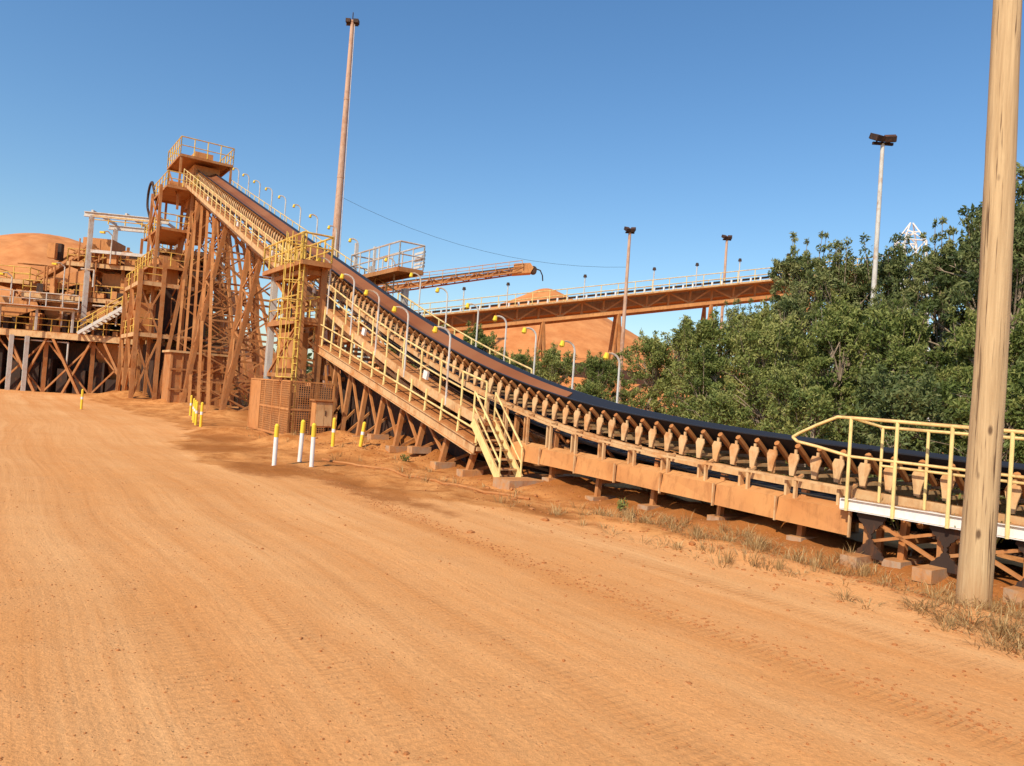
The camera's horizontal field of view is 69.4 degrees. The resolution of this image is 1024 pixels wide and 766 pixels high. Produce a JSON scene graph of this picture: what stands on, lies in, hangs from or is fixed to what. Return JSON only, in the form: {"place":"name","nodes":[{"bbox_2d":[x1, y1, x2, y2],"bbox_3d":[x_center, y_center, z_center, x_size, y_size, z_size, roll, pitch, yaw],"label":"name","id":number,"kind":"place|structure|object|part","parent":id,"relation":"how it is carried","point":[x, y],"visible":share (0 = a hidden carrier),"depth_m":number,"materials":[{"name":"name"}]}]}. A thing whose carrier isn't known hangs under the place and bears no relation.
{"place":"outdoors","nodes":[
{"label":"outdoors","id":0,"kind":"place"},
{"bbox_2d":[0,389,1023,765],"bbox_3d":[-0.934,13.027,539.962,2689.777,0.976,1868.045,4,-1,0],"label":"ground","id":1,"kind":"structure","parent":0,"point":[104,447],"depth_m":7.53,"materials":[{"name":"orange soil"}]},
{"bbox_2d":[80,389,83,409],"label":"safety bollard","id":2,"kind":"object","parent":1,"relation":"on","point":[82,395],"visible":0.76,"depth_m":40.41,"materials":[{"name":"yellow paint"}]},
{"bbox_2d":[0,210,249,405],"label":"ore screening plant","id":3,"kind":"object","parent":1,"relation":"on","point":[103,310],"visible":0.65,"depth_m":62.49,"materials":[{"name":"metal"}]},
{"bbox_2d":[0,233,301,397],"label":"ore stockpile","id":4,"kind":"object","parent":1,"relation":"on","point":[16,248],"visible":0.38,"depth_m":85.69,"materials":[{"name":"orange soil"}]},
{"bbox_2d":[188,395,192,415],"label":"safety bollard","id":5,"kind":"object","parent":1,"relation":"on","point":[190,409],"visible":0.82,"depth_m":40.11,"materials":[{"name":"yellow paint"}]},
{"bbox_2d":[191,400,196,422],"bbox_3d":[-15.442,1.430,35.956,0.240,1.224,0.240,4,-1,0],"label":"safety bollard","id":6,"kind":"object","parent":1,"relation":"on","point":[193,421],"visible":0.64,"depth_m":35.91,"materials":[{"name":"yellow paint"}]},
{"bbox_2d":[192,398,195,419],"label":"safety bollard","id":7,"kind":"object","parent":1,"relation":"on","point":[194,399],"visible":0.57,"depth_m":37.90,"materials":[{"name":"yellow metal"}]},
{"bbox_2d":[161,350,227,406],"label":"ore surge bin","id":8,"kind":"object","parent":1,"relation":"on","point":[175,368],"visible":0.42,"depth_m":52.06,"materials":[{"name":"metal"}]},
{"bbox_2d":[194,401,198,425],"bbox_3d":[-14.743,1.469,34.556,0.240,1.220,0.240,4,-1,0],"label":"safety bollard","id":9,"kind":"object","parent":1,"relation":"on","point":[196,413],"visible":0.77,"depth_m":34.51,"materials":[{"name":"yellow paint"}]},
{"bbox_2d":[199,402,203,426],"bbox_3d":[-13.840,1.461,32.957,0.240,1.220,0.240,4,-1,0],"label":"safety bollard","id":10,"kind":"object","parent":1,"relation":"on","point":[201,414],"visible":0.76,"depth_m":32.91,"materials":[{"name":"yellow paint"}]},
{"bbox_2d":[270,424,278,465],"bbox_3d":[-6.543,1.762,20.459,0.240,1.270,0.240,4,-1,0],"label":"safety bollard","id":11,"kind":"object","parent":1,"relation":"on","point":[275,445],"visible":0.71,"depth_m":20.41,"materials":[{"name":"white paint"}]},
{"bbox_2d":[296,420,304,461],"bbox_3d":[-6.099,1.722,21.360,0.240,1.323,0.240,4,-1,0],"label":"safety bollard","id":12,"kind":"object","parent":1,"relation":"on","point":[301,440],"visible":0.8,"depth_m":21.31,"materials":[{"name":"white metal"}]},
{"bbox_2d":[308,423,315,467],"bbox_3d":[-5.613,1.801,20.859,0.240,1.341,0.240,4,-1,0],"label":"safety bollard","id":13,"kind":"object","parent":1,"relation":"on","point":[312,448],"visible":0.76,"depth_m":20.81,"materials":[{"name":"white paint"}]},
{"bbox_2d":[309,399,335,434],"bbox_3d":[-7.385,1.353,28.678,0.860,1.400,0.600,5,-1,-35],"label":"electrical cabinet","id":14,"kind":"object","parent":1,"relation":"on","point":[321,413],"visible":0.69,"depth_m":28.50,"materials":[{"name":"metal"}]},
{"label":"doors","id":15,"kind":"part","parent":14,"relation":"part of","materials":[{"name":"beige metal"}]},
{"bbox_2d":[330,418,335,446],"bbox_3d":[-6.242,1.769,25.860,0.240,1.120,0.240,4,-1,0],"label":"safety bollard","id":16,"kind":"object","parent":1,"relation":"on","point":[333,432],"visible":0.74,"depth_m":25.81,"materials":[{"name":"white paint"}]},
{"bbox_2d":[247,231,425,434],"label":"belt takeup tower","id":17,"kind":"structure","parent":1,"relation":"on","point":[285,403],"depth_m":31.64,"materials":[{"name":"brown metal"}]},
{"bbox_2d":[322,12,359,386],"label":"tall light mast","id":18,"kind":"object","parent":1,"relation":"on","point":[352,23],"visible":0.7,"depth_m":60.42,"materials":[{"name":"metal"}]},
{"bbox_2d":[359,422,365,446],"bbox_3d":[-5.136,1.800,25.161,0.240,0.980,0.240,3,-2,45],"label":"safety bollard","id":19,"kind":"object","parent":1,"relation":"on","point":[362,434],"visible":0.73,"depth_m":25.11,"materials":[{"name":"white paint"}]},
{"bbox_2d":[375,347,417,367],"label":"acacia tree","id":20,"kind":"object","parent":1,"relation":"on","point":[394,351],"visible":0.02,"depth_m":55.54,"materials":[{"name":"green plant"}]},
{"bbox_2d":[400,454,410,461],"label":"weed","id":21,"kind":"object","parent":1,"relation":"on","point":[405,458],"visible":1,"depth_m":22.62,"materials":[{"name":"green plant"}]},
{"bbox_2d":[287,260,542,362],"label":"stacker boom","id":22,"kind":"object","parent":1,"relation":"on","point":[520,269],"visible":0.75,"depth_m":83.48,"materials":[{"name":"metal"}]},
{"bbox_2d":[322,458,529,499],"bbox_3d":[-2.746,2.476,19.799,8.215,0.158,0.532,3,-2,43],"label":"ground hose","id":23,"kind":"object","parent":1,"relation":"on","point":[446,483],"visible":0.91,"depth_m":18.73,"materials":[{"name":"rubber"}]},
{"bbox_2d":[463,320,496,353],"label":"acacia tree","id":24,"kind":"object","parent":1,"relation":"on","point":[483,338],"visible":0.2,"depth_m":49.89,"materials":[{"name":"green plant"}]},
{"bbox_2d":[490,345,515,365],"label":"acacia tree","id":25,"kind":"object","parent":1,"relation":"on","point":[501,350],"visible":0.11,"depth_m":46.91,"materials":[{"name":"green plant"}]},
{"bbox_2d":[470,390,543,489],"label":"access stairs","id":26,"kind":"structure","parent":1,"relation":"on","point":[506,483],"depth_m":20.06,"materials":[{"name":"yellow metal"}]},
{"bbox_2d":[503,347,542,374],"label":"acacia tree","id":27,"kind":"object","parent":1,"relation":"on","point":[522,358],"visible":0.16,"depth_m":52.58,"materials":[{"name":"green plant"}]},
{"bbox_2d":[305,288,743,431],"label":"ore stockpile","id":28,"kind":"object","parent":1,"relation":"on","point":[591,335],"visible":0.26,"depth_m":82.30,"materials":[{"name":"orange soil"}]},
{"bbox_2d":[533,342,581,391],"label":"acacia tree","id":29,"kind":"object","parent":1,"relation":"on","point":[551,360],"visible":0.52,"depth_m":48.65,"materials":[{"name":"green plant"}]},
{"bbox_2d":[134,136,1023,568],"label":"inclined belt conveyor","id":30,"kind":"object","parent":1,"relation":"on","point":[426,402],"visible":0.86,"depth_m":23.45,"materials":[{"name":"metal"}]},
{"bbox_2d":[276,253,885,408],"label":"overhead conveyor","id":31,"kind":"object","parent":1,"relation":"on","point":[711,296],"visible":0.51,"depth_m":68.96,"materials":[{"name":"metal"}]},
{"bbox_2d":[575,379,610,423],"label":"shrub","id":32,"kind":"object","parent":1,"relation":"on","point":[592,388],"visible":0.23,"depth_m":43.50,"materials":[{"name":"green plant"}]},
{"bbox_2d":[576,350,630,402],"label":"acacia tree","id":33,"kind":"object","parent":1,"relation":"on","point":[606,369],"visible":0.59,"depth_m":46.45,"materials":[{"name":"green plant"}]},
{"bbox_2d":[584,355,628,405],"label":"acacia tree","id":34,"kind":"object","parent":1,"relation":"on","point":[611,384],"visible":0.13,"depth_m":51.63,"materials":[{"name":"green plant"}]},
{"bbox_2d":[273,345,943,418],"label":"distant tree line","id":35,"kind":"object","parent":1,"relation":"on","point":[309,355],"visible":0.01,"depth_m":168.13,"materials":[{"name":"green plant"}]},
{"bbox_2d":[617,498,628,510],"bbox_3d":[2.412,2.680,16.165,0.286,0.384,0.339,4,-1,0],"label":"weed","id":36,"kind":"object","parent":1,"relation":"on","point":[620,507],"visible":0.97,"depth_m":16.11,"materials":[{"name":"green plant"}]},
{"bbox_2d":[619,226,635,400],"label":"floodlight pole","id":37,"kind":"object","parent":1,"relation":"on","point":[630,231],"visible":0.7,"depth_m":62.05,"materials":[{"name":"metal"}]},
{"bbox_2d":[342,197,592,266],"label":"power lines","id":38,"kind":"object","parent":37,"relation":"attached to","point":[459,244],"visible":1,"depth_m":61.20,"materials":[{"name":"grey metal"}]},
{"bbox_2d":[616,328,688,444],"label":"acacia tree","id":39,"kind":"object","parent":1,"relation":"on","point":[653,349],"visible":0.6,"depth_m":43.44,"materials":[{"name":"green plant"}]},
{"bbox_2d":[649,315,699,416],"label":"acacia tree","id":40,"kind":"object","parent":1,"relation":"on","point":[676,341],"visible":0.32,"depth_m":41.62,"materials":[{"name":"green plant"}]},
{"bbox_2d":[666,337,735,458],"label":"acacia tree","id":41,"kind":"object","parent":1,"relation":"on","point":[708,366],"visible":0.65,"depth_m":30.78,"materials":[{"name":"green plant"}]},
{"bbox_2d":[662,306,757,420],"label":"acacia tree","id":42,"kind":"object","parent":1,"relation":"on","point":[710,330],"visible":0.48,"depth_m":37.74,"materials":[{"name":"green plant"}]},
{"bbox_2d":[674,389,756,464],"bbox_3d":[7.244,1.847,27.588,2.905,3.438,3.404,5,-1,-31],"label":"shrub","id":43,"kind":"object","parent":1,"relation":"on","point":[721,404],"visible":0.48,"depth_m":27.05,"materials":[{"name":"green plant"}]},
{"bbox_2d":[718,235,731,390],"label":"floodlight pole","id":44,"kind":"object","parent":1,"relation":"on","point":[727,238],"visible":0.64,"depth_m":75.17,"materials":[{"name":"metal"}]},
{"bbox_2d":[718,297,758,424],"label":"eucalyptus tree","id":45,"kind":"object","parent":1,"relation":"on","point":[742,321],"visible":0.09,"depth_m":40.93,"materials":[{"name":"green plant"}]},
{"bbox_2d":[699,313,812,472],"bbox_3d":[10.117,0.391,31.420,4.918,6.906,4.533,5,-1,-22],"label":"acacia tree","id":46,"kind":"object","parent":1,"relation":"on","point":[775,340],"visible":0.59,"depth_m":30.76,"materials":[{"name":"green plant"}]},
{"bbox_2d":[721,296,833,432],"bbox_3d":[12.190,0.088,34.988,5.264,8.020,5.711,4,-1,-11],"label":"acacia tree","id":47,"kind":"object","parent":1,"relation":"on","point":[757,322],"visible":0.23,"depth_m":34.44,"materials":[{"name":"green plant"}]},
{"bbox_2d":[738,358,838,475],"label":"acacia tree","id":48,"kind":"object","parent":1,"relation":"on","point":[779,385],"visible":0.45,"depth_m":26.65,"materials":[{"name":"green plant"}]},
{"bbox_2d":[746,277,830,432],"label":"eucalyptus tree","id":49,"kind":"object","parent":1,"relation":"on","point":[796,305],"visible":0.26,"depth_m":36.78,"materials":[{"name":"green plant"}]},
{"bbox_2d":[766,230,828,360],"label":"eucalyptus tree","id":50,"kind":"object","parent":1,"relation":"on","point":[792,267],"visible":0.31,"depth_m":42.69,"materials":[{"name":"green plant"}]},
{"bbox_2d":[761,381,861,484],"bbox_3d":[9.574,1.809,23.261,3.099,3.668,3.631,4,-1,-5],"label":"shrub","id":51,"kind":"object","parent":1,"relation":"on","point":[811,404],"visible":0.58,"depth_m":23.51,"materials":[{"name":"green plant"}]},
{"bbox_2d":[790,302,879,469],"bbox_3d":[13.160,0.364,30.223,3.324,7.505,3.766,3,-1,29],"label":"acacia tree","id":52,"kind":"object","parent":1,"relation":"on","point":[832,332],"visible":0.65,"depth_m":29.69,"materials":[{"name":"green plant"}]},
{"bbox_2d":[799,290,887,440],"bbox_3d":[14.977,-0.016,33.788,3.812,8.608,4.319,4,-1,20],"label":"acacia tree","id":53,"kind":"object","parent":1,"relation":"on","point":[858,316],"visible":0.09,"depth_m":33.42,"materials":[{"name":"green plant"}]},
{"bbox_2d":[792,237,899,434],"bbox_3d":[17.714,-1.639,39.387,6.640,12.512,6.662,4,-1,-16],"label":"eucalyptus tree","id":54,"kind":"object","parent":1,"relation":"on","point":[837,275],"visible":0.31,"depth_m":39.67,"materials":[{"name":"green plant"}]},
{"bbox_2d":[869,133,896,353],"bbox_3d":[17.621,-3.860,36.066,1.300,16.827,0.873,4,-1,0],"label":"floodlight pole","id":55,"kind":"object","parent":1,"relation":"on","point":[884,141],"visible":0.59,"depth_m":36.12,"materials":[{"name":"grey metal"}]},
{"bbox_2d":[848,282,927,419],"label":"eucalyptus tree","id":56,"kind":"object","parent":1,"relation":"on","point":[876,299],"visible":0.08,"depth_m":33.37,"materials":[{"name":"green plant"}]},
{"bbox_2d":[813,297,964,453],"bbox_3d":[14.998,0.285,28.846,5.118,7.797,5.552,5,-2,-44],"label":"acacia tree","id":57,"kind":"object","parent":1,"relation":"on","point":[899,323],"visible":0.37,"depth_m":28.73,"materials":[{"name":"green plant"}]},
{"bbox_2d":[856,334,929,443],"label":"acacia tree","id":58,"kind":"object","parent":1,"relation":"on","point":[911,356],"visible":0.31,"depth_m":25.72,"materials":[{"name":"green plant"}]},
{"bbox_2d":[837,232,959,404],"bbox_3d":[20.058,-1.554,38.222,7.016,12.545,6.547,3,-1,38],"label":"eucalyptus tree","id":59,"kind":"object","parent":1,"relation":"on","point":[891,270],"visible":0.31,"depth_m":38.14,"materials":[{"name":"green plant"}]},
{"bbox_2d":[834,363,966,493],"bbox_3d":[12.533,1.654,23.548,3.439,4.676,4.077,4,-1,-18],"label":"shrub","id":60,"kind":"object","parent":1,"relation":"on","point":[883,379],"visible":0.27,"depth_m":23.62,"materials":[{"name":"green plant"}]},
{"bbox_2d":[852,379,959,498],"bbox_3d":[11.814,1.874,22.015,3.465,3.975,2.923,4,-1,4],"label":"shrub","id":61,"kind":"object","parent":1,"relation":"on","point":[901,402],"visible":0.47,"depth_m":21.55,"materials":[{"name":"green plant"}]},
{"bbox_2d":[792,415,1023,604],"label":"elevated walkway","id":62,"kind":"structure","parent":1,"relation":"on","point":[942,565],"depth_m":11.44,"materials":[{"name":"beige metal"}]},
{"bbox_2d":[894,222,929,420],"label":"lattice tower","id":63,"kind":"structure","parent":1,"relation":"on","point":[914,232],"depth_m":89.86,"materials":[{"name":"grey metal"}]},
{"bbox_2d":[901,216,977,452],"bbox_3d":[19.705,-1.525,34.620,4.181,12.363,4.393,4,-1,0],"label":"eucalyptus tree","id":64,"kind":"object","parent":1,"relation":"on","point":[913,290],"visible":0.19,"depth_m":34.49,"materials":[{"name":"green plant"}]},
{"bbox_2d":[928,214,977,456],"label":"eucalyptus tree","id":65,"kind":"object","parent":1,"relation":"on","point":[933,339],"depth_m":36.46,"materials":[{"name":"green plant"}]},
{"bbox_2d":[886,384,1023,513],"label":"shrub","id":66,"kind":"object","parent":1,"relation":"on","point":[1014,418],"visible":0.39,"depth_m":20.15,"materials":[{"name":"green plant"}]},
{"bbox_2d":[907,162,1023,436],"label":"eucalyptus tree","id":67,"kind":"object","parent":1,"relation":"on","point":[942,282],"visible":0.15,"depth_m":32.62,"materials":[{"name":"green plant"}]},
{"bbox_2d":[914,358,1023,504],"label":"shrub","id":68,"kind":"object","parent":1,"relation":"on","point":[949,389],"visible":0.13,"depth_m":22.43,"materials":[{"name":"green plant"}]},
{"bbox_2d":[932,306,1023,460],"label":"acacia tree","id":69,"kind":"object","parent":1,"relation":"on","point":[963,342],"visible":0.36,"depth_m":26.00,"materials":[{"name":"green plant"}]},
{"bbox_2d":[939,207,1023,415],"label":"eucalyptus tree","id":70,"kind":"object","parent":1,"relation":"on","point":[1017,265],"visible":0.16,"depth_m":27.90,"materials":[{"name":"green plant"}]},
{"bbox_2d":[955,0,1021,609],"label":"wooden utility pole","id":71,"kind":"object","parent":1,"relation":"on","point":[977,546],"visible":0.98,"depth_m":9.60,"materials":[{"name":"beige wood"}]},
{"bbox_2d":[1008,298,1023,364],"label":"acacia tree","id":72,"kind":"object","parent":1,"relation":"on","point":[1021,301],"visible":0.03,"depth_m":26.79,"materials":[{"name":"green plant"}]},
{"bbox_2d":[1009,308,1023,385],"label":"acacia tree","id":73,"kind":"object","parent":1,"relation":"on","point":[1016,341],"visible":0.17,"depth_m":25.18,"materials":[{"name":"green plant"}]},
{"bbox_2d":[0,0,1023,403],"label":"sky","id":74,"kind":"structure","parent":0,"point":[541,131],"materials":[{"name":"blue"}]},
{"bbox_2d":[244,427,1023,657],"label":"dry grass","id":75,"kind":"structure","parent":0,"point":[697,533],"depth_m":11.16,"materials":[{"name":"plant"}]},
{"bbox_2d":[881,485,937,555],"bbox_3d":[6.614,2.259,12.321,0.777,1.394,0.762,3,-2,38],"label":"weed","id":76,"kind":"object","parent":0,"point":[897,526],"visible":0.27,"depth_m":12.30,"materials":[{"name":"green plant"}]},
{"bbox_2d":[938,488,1005,530],"bbox_3d":[7.266,2.086,11.744,0.971,1.585,1.058,5,-2,-41],"label":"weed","id":77,"kind":"object","parent":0,"point":[959,495],"visible":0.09,"depth_m":11.68,"materials":[{"name":"green plant"}]},
{"bbox_2d":[954,513,1005,559],"bbox_3d":[6.963,2.329,10.942,0.795,1.147,0.734,5,-2,-40],"label":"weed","id":78,"kind":"object","parent":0,"point":[997,539],"visible":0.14,"depth_m":10.69,"materials":[{"name":"green plant"}]}
]}

